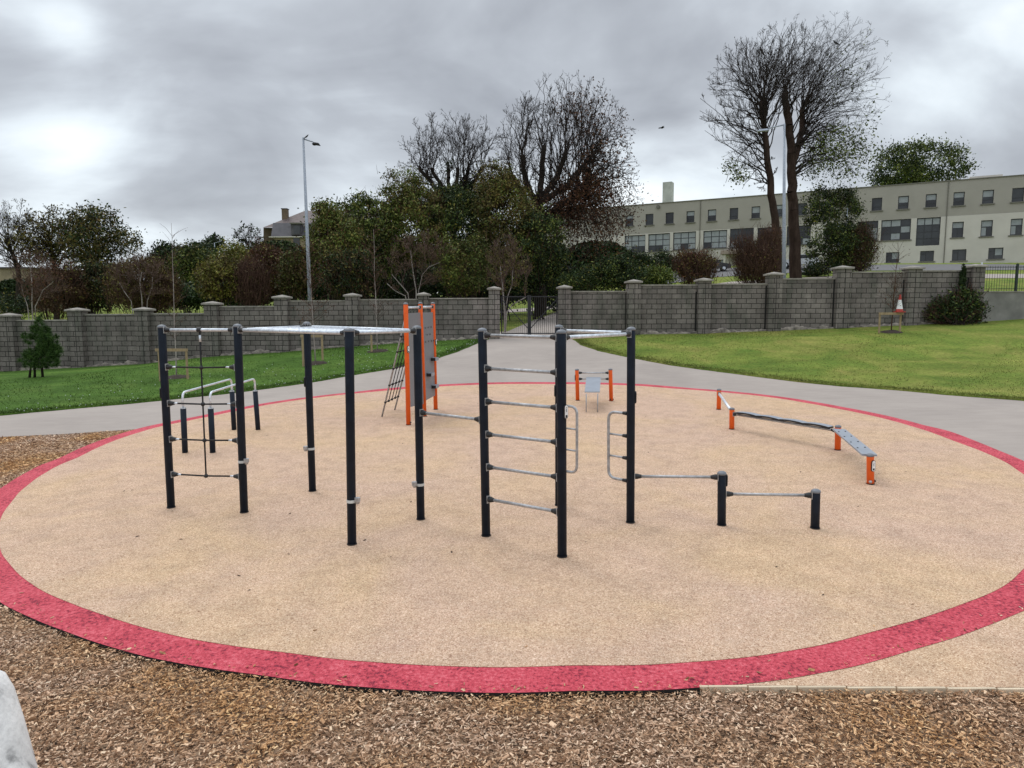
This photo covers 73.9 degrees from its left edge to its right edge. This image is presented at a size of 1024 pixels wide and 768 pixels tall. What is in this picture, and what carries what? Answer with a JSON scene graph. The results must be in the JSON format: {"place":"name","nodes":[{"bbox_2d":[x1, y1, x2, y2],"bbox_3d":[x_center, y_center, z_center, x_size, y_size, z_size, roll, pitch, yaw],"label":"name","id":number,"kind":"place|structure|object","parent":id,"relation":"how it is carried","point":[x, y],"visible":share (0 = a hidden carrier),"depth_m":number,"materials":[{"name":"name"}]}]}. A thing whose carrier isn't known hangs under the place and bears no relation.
{"place":"outdoors","nodes":[
{"label":"outdoors","id":0,"kind":"place"},
{"bbox_2d":[0,338,488,415],"bbox_3d":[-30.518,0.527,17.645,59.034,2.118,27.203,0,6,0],"label":"lawn","id":1,"kind":"structure","parent":0,"point":[54,378],"depth_m":24.52,"materials":[{"name":"green plant"}]},
{"bbox_2d":[17,312,64,377],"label":"young pine","id":2,"kind":"object","parent":1,"relation":"on","point":[48,346],"visible":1,"depth_m":26.03,"materials":[{"name":"green plant"}]},
{"bbox_2d":[155,225,190,380],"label":"staked sapling","id":3,"kind":"object","parent":1,"relation":"on","point":[176,376],"visible":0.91,"depth_m":23.89,"materials":[{"name":"plant"}]},
{"bbox_2d":[289,232,335,365],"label":"staked sapling","id":4,"kind":"object","parent":1,"relation":"on","point":[314,336],"visible":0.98,"depth_m":25.85,"materials":[{"name":"plant"}]},
{"bbox_2d":[360,221,397,352],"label":"staked sapling","id":5,"kind":"object","parent":1,"relation":"on","point":[377,350],"visible":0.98,"depth_m":28.02,"materials":[{"name":"plant"}]},
{"bbox_2d":[0,432,1023,767],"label":"wood chip bed","id":6,"kind":"object","parent":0,"point":[534,744],"depth_m":4.68,"materials":[{"name":"brown wood"}]},
{"bbox_2d":[0,670,37,767],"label":"boulder","id":7,"kind":"object","parent":6,"relation":"on","point":[16,749],"visible":1,"depth_m":2.86,"materials":[{"name":"grey stone"}]},
{"bbox_2d":[0,429,134,487],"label":"wood chips","id":8,"kind":"object","parent":6,"relation":"on","point":[10,464],"visible":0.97,"depth_m":13.49,"materials":[{"name":"brown wood"}]},
{"bbox_2d":[0,602,699,699],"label":"ring edge","id":9,"kind":"object","parent":6,"relation":"on","point":[454,694],"visible":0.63,"depth_m":5.08,"materials":[{"name":"red rubber"}]},
{"bbox_2d":[0,382,1023,692],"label":"red ring","id":10,"kind":"object","parent":9,"relation":"on","point":[1006,600],"visible":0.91,"depth_m":5.51,"materials":[{"name":"rubber"}]},
{"bbox_2d":[0,384,1023,666],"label":"rubber circle","id":11,"kind":"object","parent":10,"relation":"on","point":[932,524],"visible":0.91,"depth_m":8.28,"materials":[{"name":"beige rubber"}]},
{"bbox_2d":[180,379,236,452],"bbox_3d":[-6.168,0.611,13.915,0.118,1.253,2.300,0,6,1],"label":"dip bar","id":12,"kind":"object","parent":11,"relation":"on","point":[183,415],"visible":0.91,"depth_m":12.87,"materials":[{"name":"paint"}]},
{"bbox_2d":[208,378,260,452],"bbox_3d":[-5.626,0.607,13.881,0.132,1.256,2.294,0,6,1],"label":"dip bar","id":13,"kind":"object","parent":11,"relation":"on","point":[212,446],"visible":0.94,"depth_m":12.86,"materials":[{"name":"paint"}]},
{"bbox_2d":[381,302,438,424],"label":"climbing wall","id":14,"kind":"structure","parent":11,"relation":"on","point":[425,321],"depth_m":16.32,"materials":[{"name":"orange metal"}]},
{"bbox_2d":[157,322,820,557],"bbox_3d":[-0.587,0.568,8.558,8.634,2.661,2.038,1,6,13],"label":"climbing frame","id":15,"kind":"object","parent":11,"relation":"on","point":[560,337],"visible":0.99,"depth_m":8.45,"materials":[{"name":"paint"}]},
{"bbox_2d":[575,368,613,411],"bbox_3d":[2.225,0.151,17.575,1.046,0.982,1.948,0,6,0],"label":"sit up bench","id":16,"kind":"object","parent":11,"relation":"on","point":[592,385],"visible":0.96,"depth_m":18.26,"materials":[{"name":"orange paint"}]},
{"bbox_2d":[716,389,876,484],"bbox_3d":[5.269,0.848,13.488,1.071,0.760,6.747,-1,6,-9],"label":"balance trail","id":17,"kind":"object","parent":11,"relation":"on","point":[856,444],"visible":0.97,"depth_m":12.43,"materials":[{"name":"metal"}]},
{"bbox_2d":[5,572,1022,704],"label":"scattered chips","id":18,"kind":"object","parent":10,"relation":"on","point":[462,689],"visible":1,"depth_m":5.28,"materials":[{"name":"brown wood"}]},
{"bbox_2d":[0,330,1023,460],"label":"path","id":19,"kind":"structure","parent":0,"point":[997,424],"depth_m":19.50,"materials":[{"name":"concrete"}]},
{"bbox_2d":[0,0,1023,279],"label":"sky","id":20,"kind":"structure","parent":0,"point":[196,115],"materials":[{"name":"grey"}]},
{"bbox_2d":[1,263,1023,331],"bbox_3d":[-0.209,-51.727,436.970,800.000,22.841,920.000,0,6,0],"label":"ground","id":21,"kind":"structure","parent":0,"point":[514,321],"depth_m":64.08,"materials":[{"name":"green plant"}]},
{"bbox_2d":[0,288,48,319],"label":"shrub","id":22,"kind":"object","parent":21,"relation":"on","point":[12,303],"visible":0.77,"depth_m":49.21,"materials":[{"name":"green plant"}]},
{"bbox_2d":[0,199,54,313],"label":"half bare tree","id":23,"kind":"object","parent":21,"relation":"on","point":[7,218],"visible":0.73,"depth_m":60.63,"materials":[{"name":"brown plant"}]},
{"bbox_2d":[4,246,69,319],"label":"birch tree","id":24,"kind":"object","parent":21,"relation":"on","point":[30,273],"visible":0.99,"depth_m":37.56,"materials":[{"name":"brown plant"}]},
{"bbox_2d":[0,267,86,312],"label":"flat roofed house","id":25,"kind":"structure","parent":21,"relation":"on","point":[5,274],"depth_m":83.02,"materials":[{"name":"beige stone"}]},
{"bbox_2d":[0,203,93,319],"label":"half bare tree","id":26,"kind":"object","parent":21,"relation":"on","point":[50,246],"visible":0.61,"depth_m":60.69,"materials":[{"name":"green plant"}]},
{"bbox_2d":[23,250,97,319],"bbox_3d":[-28.276,-5.424,42.764,4.092,6.004,4.124,-5,8,-39],"label":"shrub","id":27,"kind":"object","parent":21,"relation":"on","point":[70,290],"visible":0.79,"depth_m":42.25,"materials":[{"name":"brown plant"}]},
{"bbox_2d":[52,253,123,313],"bbox_3d":[-27.347,-5.644,44.701,5.358,5.778,4.491,-2,6,-15],"label":"shrub","id":28,"kind":"object","parent":21,"relation":"on","point":[89,277],"visible":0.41,"depth_m":43.83,"materials":[{"name":"green plant"}]},
{"bbox_2d":[47,199,145,313],"bbox_3d":[-38.483,-11.184,62.303,11.608,11.101,7.275,4,7,33],"label":"half bare tree","id":29,"kind":"object","parent":21,"relation":"on","point":[93,245],"visible":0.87,"depth_m":60.65,"materials":[{"name":"green plant"}]},
{"bbox_2d":[0,278,227,299],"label":"hedge","id":30,"kind":"object","parent":21,"relation":"on","point":[9,285],"visible":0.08,"depth_m":73.53,"materials":[{"name":"green plant"}]},
{"bbox_2d":[108,253,171,313],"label":"birch tree","id":31,"kind":"object","parent":21,"relation":"on","point":[153,268],"visible":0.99,"depth_m":37.49,"materials":[{"name":"brown plant"}]},
{"bbox_2d":[94,249,189,313],"bbox_3d":[-21.619,-4.988,39.732,5.089,5.865,4.824,0,6,0],"label":"shrub","id":32,"kind":"object","parent":21,"relation":"on","point":[117,291],"visible":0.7,"depth_m":38.88,"materials":[{"name":"brown plant"}]},
{"bbox_2d":[146,239,182,311],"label":"leafy tree","id":33,"kind":"object","parent":21,"relation":"on","point":[162,250],"visible":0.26,"depth_m":70.10,"materials":[{"name":"green plant"}]},
{"bbox_2d":[147,277,215,312],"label":"thicket","id":34,"kind":"object","parent":21,"relation":"on","point":[190,298],"visible":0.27,"depth_m":50.94,"materials":[{"name":"green plant"}]},
{"bbox_2d":[159,240,219,312],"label":"leafy tree","id":35,"kind":"object","parent":21,"relation":"on","point":[189,259],"visible":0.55,"depth_m":64.27,"materials":[{"name":"green plant"}]},
{"bbox_2d":[201,232,225,249],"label":"pine tree","id":36,"kind":"object","parent":21,"relation":"on","point":[213,239],"visible":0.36,"depth_m":122.50,"materials":[{"name":"green plant"}]},
{"bbox_2d":[189,252,244,305],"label":"shrub","id":37,"kind":"object","parent":21,"relation":"on","point":[210,272],"visible":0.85,"depth_m":36.97,"materials":[{"name":"green plant"}]},
{"bbox_2d":[213,236,251,304],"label":"leafy tree","id":38,"kind":"object","parent":21,"relation":"on","point":[235,251],"visible":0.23,"depth_m":60.30,"materials":[{"name":"green plant"}]},
{"bbox_2d":[231,220,262,248],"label":"bare tree","id":39,"kind":"object","parent":21,"relation":"on","point":[244,238],"visible":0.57,"depth_m":127.08,"materials":[{"name":"grey plant"}]},
{"bbox_2d":[0,286,500,371],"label":"block wall","id":40,"kind":"structure","parent":21,"relation":"on","point":[85,339],"depth_m":30.87,"materials":[{"name":"concrete"}]},
{"bbox_2d":[224,250,277,305],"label":"shrub","id":41,"kind":"object","parent":21,"relation":"on","point":[255,287],"visible":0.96,"depth_m":37.19,"materials":[{"name":"brown plant"}]},
{"bbox_2d":[240,236,290,305],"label":"shrub","id":42,"kind":"object","parent":21,"relation":"on","point":[264,250],"visible":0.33,"depth_m":40.92,"materials":[{"name":"orange plant"}]},
{"bbox_2d":[267,244,322,299],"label":"shrub","id":43,"kind":"object","parent":21,"relation":"on","point":[290,279],"visible":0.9,"depth_m":37.98,"materials":[{"name":"green plant"}]},
{"bbox_2d":[269,267,338,302],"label":"thicket","id":44,"kind":"object","parent":21,"relation":"on","point":[317,292],"visible":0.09,"depth_m":53.04,"materials":[{"name":"brown plant"}]},
{"bbox_2d":[302,137,319,299],"bbox_3d":[-9.410,-6.673,32.466,0.837,9.822,0.260,0,6,0],"label":"street lamp","id":45,"kind":"object","parent":21,"relation":"on","point":[306,207],"visible":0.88,"depth_m":32.26,"materials":[{"name":"metal"}]},
{"bbox_2d":[263,201,386,246],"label":"old house","id":46,"kind":"structure","parent":21,"relation":"on","point":[287,228],"depth_m":128.48,"materials":[{"name":"grey paint"}]},
{"bbox_2d":[296,195,373,299],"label":"leafy tree","id":47,"kind":"object","parent":21,"relation":"on","point":[328,224],"visible":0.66,"depth_m":38.44,"materials":[{"name":"green plant"}]},
{"bbox_2d":[314,243,387,299],"bbox_3d":[-8.646,-5.151,37.120,4.120,5.306,3.967,0,6,0],"label":"shrub","id":48,"kind":"object","parent":21,"relation":"on","point":[351,262],"visible":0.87,"depth_m":36.51,"materials":[{"name":"green plant"}]},
{"bbox_2d":[319,266,413,299],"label":"thicket","id":49,"kind":"object","parent":21,"relation":"on","point":[389,295],"visible":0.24,"depth_m":51.14,"materials":[{"name":"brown plant"}]},
{"bbox_2d":[329,187,413,298],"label":"leafy tree","id":50,"kind":"object","parent":21,"relation":"on","point":[355,206],"visible":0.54,"depth_m":41.35,"materials":[{"name":"green plant"}]},
{"bbox_2d":[375,161,456,298],"bbox_3d":[-6.071,-8.818,43.205,5.526,10.378,5.738,0,6,0],"label":"leafy tree","id":51,"kind":"object","parent":21,"relation":"on","point":[407,197],"visible":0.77,"depth_m":42.08,"materials":[{"name":"green plant"}]},
{"bbox_2d":[380,227,451,298],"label":"bare tree","id":52,"kind":"object","parent":21,"relation":"on","point":[406,246],"visible":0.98,"depth_m":36.45,"materials":[{"name":"brown plant"}]},
{"bbox_2d":[246,239,638,299],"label":"woodland","id":53,"kind":"object","parent":21,"relation":"on","point":[574,260],"visible":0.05,"depth_m":93.53,"materials":[{"name":"green plant"}]},
{"bbox_2d":[393,264,492,298],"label":"thicket","id":54,"kind":"object","parent":21,"relation":"on","point":[433,290],"visible":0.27,"depth_m":51.82,"materials":[{"name":"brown plant"}]},
{"bbox_2d":[393,108,509,297],"bbox_3d":[-4.760,-12.721,51.871,9.337,15.691,8.668,0,6,0],"label":"bare tree","id":55,"kind":"object","parent":21,"relation":"on","point":[430,175],"visible":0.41,"depth_m":50.72,"materials":[{"name":"brown plant"}]},
{"bbox_2d":[411,177,510,297],"bbox_3d":[-3.372,-8.922,45.451,6.926,9.553,7.622,0,6,0],"label":"leafy tree","id":56,"kind":"object","parent":21,"relation":"on","point":[456,198],"visible":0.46,"depth_m":43.44,"materials":[{"name":"green plant"}]},
{"bbox_2d":[430,227,496,297],"bbox_3d":[-2.678,-5.894,37.544,4.023,5.764,4.032,-2,7,-18],"label":"shrub","id":57,"kind":"object","parent":21,"relation":"on","point":[468,252],"visible":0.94,"depth_m":37.00,"materials":[{"name":"green plant"}]},
{"bbox_2d":[465,264,526,313],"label":"thicket","id":58,"kind":"object","parent":21,"relation":"on","point":[486,291],"visible":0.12,"depth_m":52.86,"materials":[{"name":"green plant"}]},
{"bbox_2d":[461,153,546,319],"bbox_3d":[-0.576,-9.512,44.217,5.748,10.715,5.903,0,6,0],"label":"leafy tree","id":59,"kind":"object","parent":21,"relation":"on","point":[500,191],"visible":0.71,"depth_m":42.85,"materials":[{"name":"green plant"}]},
{"bbox_2d":[496,203,576,319],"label":"leafy tree","id":60,"kind":"object","parent":21,"relation":"on","point":[538,277],"visible":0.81,"depth_m":42.71,"materials":[{"name":"green plant"}]},
{"bbox_2d":[511,259,597,311],"bbox_3d":[3.231,-7.545,51.486,8.168,4.165,4.238,0,6,0],"label":"thicket","id":61,"kind":"object","parent":21,"relation":"on","point":[549,301],"visible":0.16,"depth_m":51.13,"materials":[{"name":"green plant"}]},
{"bbox_2d":[493,70,653,315],"bbox_3d":[4.552,-13.394,48.915,11.782,17.155,10.493,0,6,0],"label":"fan shaped tree","id":62,"kind":"object","parent":21,"relation":"on","point":[582,197],"visible":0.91,"depth_m":47.48,"materials":[{"name":"brown plant"}]},
{"bbox_2d":[556,252,654,290],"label":"shrub","id":63,"kind":"object","parent":21,"relation":"on","point":[608,277],"visible":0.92,"depth_m":41.07,"materials":[{"name":"green plant"}]},
{"bbox_2d":[616,245,663,271],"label":"shrub","id":64,"kind":"object","parent":21,"relation":"on","point":[643,258],"visible":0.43,"depth_m":56.78,"materials":[{"name":"green plant"}]},
{"bbox_2d":[631,260,686,284],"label":"shrub","id":65,"kind":"object","parent":21,"relation":"on","point":[663,275],"visible":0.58,"depth_m":43.02,"materials":[{"name":"green plant"}]},
{"bbox_2d":[649,244,675,283],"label":"shrub","id":66,"kind":"object","parent":21,"relation":"on","point":[661,255],"visible":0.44,"depth_m":58.56,"materials":[{"name":"green plant"}]},
{"bbox_2d":[663,237,724,283],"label":"shrub","id":67,"kind":"object","parent":21,"relation":"on","point":[690,266],"visible":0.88,"depth_m":43.92,"materials":[{"name":"orange plant"}]},
{"bbox_2d":[723,215,788,282],"bbox_3d":[15.473,-7.884,43.331,4.272,5.623,4.386,0,6,0],"label":"shrub","id":68,"kind":"object","parent":21,"relation":"on","point":[759,260],"visible":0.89,"depth_m":42.77,"materials":[{"name":"brown plant"}]},
{"bbox_2d":[699,19,817,272],"bbox_3d":[19.333,-18.245,54.375,9.228,20.949,7.316,0,6,0],"label":"bare tree","id":69,"kind":"object","parent":21,"relation":"on","point":[761,101],"visible":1,"depth_m":53.69,"materials":[{"name":"brown plant"}]},
{"bbox_2d":[757,123,785,277],"bbox_3d":[12.546,-7.644,32.873,1.747,9.499,0.260,0,6,0],"label":"street lamp","id":70,"kind":"object","parent":21,"relation":"on","point":[783,214],"visible":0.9,"depth_m":32.72,"materials":[{"name":"metal"}]},
{"bbox_2d":[556,264,988,334],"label":"block wall","id":71,"kind":"structure","parent":21,"relation":"on","point":[843,297],"depth_m":30.76,"materials":[{"name":"concrete"}]},
{"bbox_2d":[501,295,557,334],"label":"metal gate","id":72,"kind":"structure","parent":71,"relation":"attached to","point":[528,323],"depth_m":30.92,"materials":[{"name":"black metal"}]},
{"bbox_2d":[546,174,1023,266],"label":"long building","id":73,"kind":"structure","parent":21,"relation":"on","point":[977,219],"depth_m":94.33,"materials":[{"name":"beige paint"}]},
{"bbox_2d":[625,235,644,252],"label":"window","id":74,"kind":"structure","parent":73,"relation":"in","point":[632,241],"depth_m":111.89,"materials":[{"name":"grey glass"}]},
{"bbox_2d":[648,233,670,252],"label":"window","id":75,"kind":"structure","parent":73,"relation":"in","point":[662,240],"depth_m":110.15,"materials":[{"name":"grey glass"}]},
{"bbox_2d":[672,231,696,250],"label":"window","id":76,"kind":"structure","parent":73,"relation":"in","point":[684,238],"depth_m":108.23,"materials":[{"name":"grey glass"}]},
{"bbox_2d":[702,230,727,249],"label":"window","id":77,"kind":"structure","parent":73,"relation":"in","point":[710,237],"depth_m":106.01,"materials":[{"name":"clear glass"}]},
{"bbox_2d":[728,228,753,248],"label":"window","id":78,"kind":"structure","parent":73,"relation":"in","point":[732,231],"depth_m":104.29,"materials":[{"name":"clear glass"}]},
{"bbox_2d":[786,226,810,245],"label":"window","id":79,"kind":"structure","parent":73,"relation":"in","point":[802,232],"depth_m":100.17,"materials":[{"name":"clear glass"}]},
{"bbox_2d":[880,219,911,241],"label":"window","id":80,"kind":"structure","parent":73,"relation":"in","point":[900,228],"depth_m":94.61,"materials":[{"name":"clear glass"}]},
{"bbox_2d":[918,251,934,262],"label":"window","id":81,"kind":"structure","parent":73,"relation":"in","point":[925,256],"depth_m":93.21,"materials":[{"name":"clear glass"}]},
{"bbox_2d":[915,217,940,245],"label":"window","id":82,"kind":"structure","parent":73,"relation":"in","point":[928,229],"depth_m":92.89,"materials":[{"name":"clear glass"}]},
{"bbox_2d":[924,194,937,208],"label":"window","id":83,"kind":"structure","parent":73,"relation":"in","point":[930,198],"depth_m":92.37,"materials":[{"name":"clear glass"}]},
{"bbox_2d":[950,222,964,238],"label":"window","id":84,"kind":"structure","parent":73,"relation":"in","point":[957,227],"depth_m":91.27,"materials":[{"name":"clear glass"}]},
{"bbox_2d":[951,192,965,206],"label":"window","id":85,"kind":"structure","parent":73,"relation":"in","point":[958,199],"depth_m":90.87,"materials":[{"name":"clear glass"}]},
{"bbox_2d":[950,249,967,261],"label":"window","id":86,"kind":"structure","parent":73,"relation":"in","point":[957,255],"depth_m":91.48,"materials":[{"name":"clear glass"}]},
{"bbox_2d":[979,220,993,237],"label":"window","id":87,"kind":"structure","parent":73,"relation":"in","point":[986,226],"depth_m":89.79,"materials":[{"name":"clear glass"}]},
{"bbox_2d":[980,190,994,204],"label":"window","id":88,"kind":"structure","parent":73,"relation":"in","point":[987,197],"depth_m":89.40,"materials":[{"name":"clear glass"}]},
{"bbox_2d":[986,248,1004,259],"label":"window","id":89,"kind":"structure","parent":73,"relation":"in","point":[993,253],"depth_m":89.60,"materials":[{"name":"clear glass"}]},
{"bbox_2d":[1008,218,1023,236],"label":"window","id":90,"kind":"structure","parent":73,"relation":"in","point":[1016,224],"depth_m":88.33,"materials":[{"name":"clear glass"}]},
{"bbox_2d":[1010,188,1023,202],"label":"window","id":91,"kind":"structure","parent":73,"relation":"in","point":[1017,193],"depth_m":87.93,"materials":[{"name":"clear glass"}]},
{"bbox_2d":[801,257,830,276],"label":"shrub","id":92,"kind":"object","parent":21,"relation":"on","point":[810,270],"visible":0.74,"depth_m":62.82,"materials":[{"name":"green plant"}]},
{"bbox_2d":[772,11,891,277],"bbox_3d":[26.044,-19.071,56.343,9.871,21.546,8.055,0,6,0],"label":"bare tree","id":93,"kind":"object","parent":21,"relation":"on","point":[793,155],"visible":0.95,"depth_m":55.86,"materials":[{"name":"brown plant"}]},
{"bbox_2d":[798,180,882,277],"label":"leafy tree","id":94,"kind":"object","parent":21,"relation":"on","point":[840,236],"visible":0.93,"depth_m":58.10,"materials":[{"name":"green plant"}]},
{"bbox_2d":[835,219,886,271],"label":"shrub","id":95,"kind":"object","parent":21,"relation":"on","point":[868,255],"visible":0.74,"depth_m":57.55,"materials":[{"name":"brown plant"}]},
{"bbox_2d":[699,685,1023,696],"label":"timber edging","id":96,"kind":"object","parent":21,"relation":"on","point":[867,689],"visible":0.53,"depth_m":5.00,"materials":[{"name":"brown wood"}]},
{"bbox_2d":[859,132,984,185],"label":"leafy tree","id":97,"kind":"object","parent":21,"relation":"on","point":[913,170],"visible":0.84,"depth_m":129.33,"materials":[{"name":"green plant"}]},
{"bbox_2d":[981,262,1023,321],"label":"railing wall","id":98,"kind":"structure","parent":21,"relation":"on","point":[1007,305],"depth_m":30.79,"materials":[{"name":"concrete"}]},
{"bbox_2d":[509,312,555,330],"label":"gate path","id":99,"kind":"structure","parent":0,"point":[552,320],"depth_m":39.54,"materials":[{"name":"concrete"}]},
{"bbox_2d":[485,232,531,331],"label":"birch tree","id":100,"kind":"object","parent":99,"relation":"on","point":[512,257],"visible":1,"depth_m":34.06,"materials":[{"name":"brown plant"}]},
{"bbox_2d":[503,274,1023,312],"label":"park road","id":101,"kind":"structure","parent":0,"point":[986,276],"depth_m":59.95,"materials":[{"name":"grey asphalt"}]},
{"bbox_2d":[573,319,1023,400],"bbox_3d":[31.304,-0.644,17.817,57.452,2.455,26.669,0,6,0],"label":"lawn","id":102,"kind":"structure","parent":0,"point":[958,348],"depth_m":25.41,"materials":[{"name":"green plant"}]},
{"bbox_2d":[874,236,914,333],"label":"staked sapling","id":103,"kind":"object","parent":102,"relation":"on","point":[892,313],"visible":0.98,"depth_m":28.76,"materials":[{"name":"orange plant"}]},
{"bbox_2d":[921,263,993,324],"bbox_3d":[19.901,-3.893,30.624,3.310,3.069,2.205,0,6,0],"label":"spiky bush","id":104,"kind":"object","parent":102,"relation":"on","point":[956,309],"visible":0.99,"depth_m":30.34,"materials":[{"name":"green plant"}]},
{"bbox_2d":[625,264,1023,288],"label":"car park","id":105,"kind":"structure","parent":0,"point":[927,266],"depth_m":75.94,"materials":[{"name":"grey asphalt"}]},
{"bbox_2d":[736,611,1023,691],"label":"rubber apron","id":106,"kind":"object","parent":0,"point":[991,655],"visible":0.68,"depth_m":5.26,"materials":[{"name":"beige rubber"}]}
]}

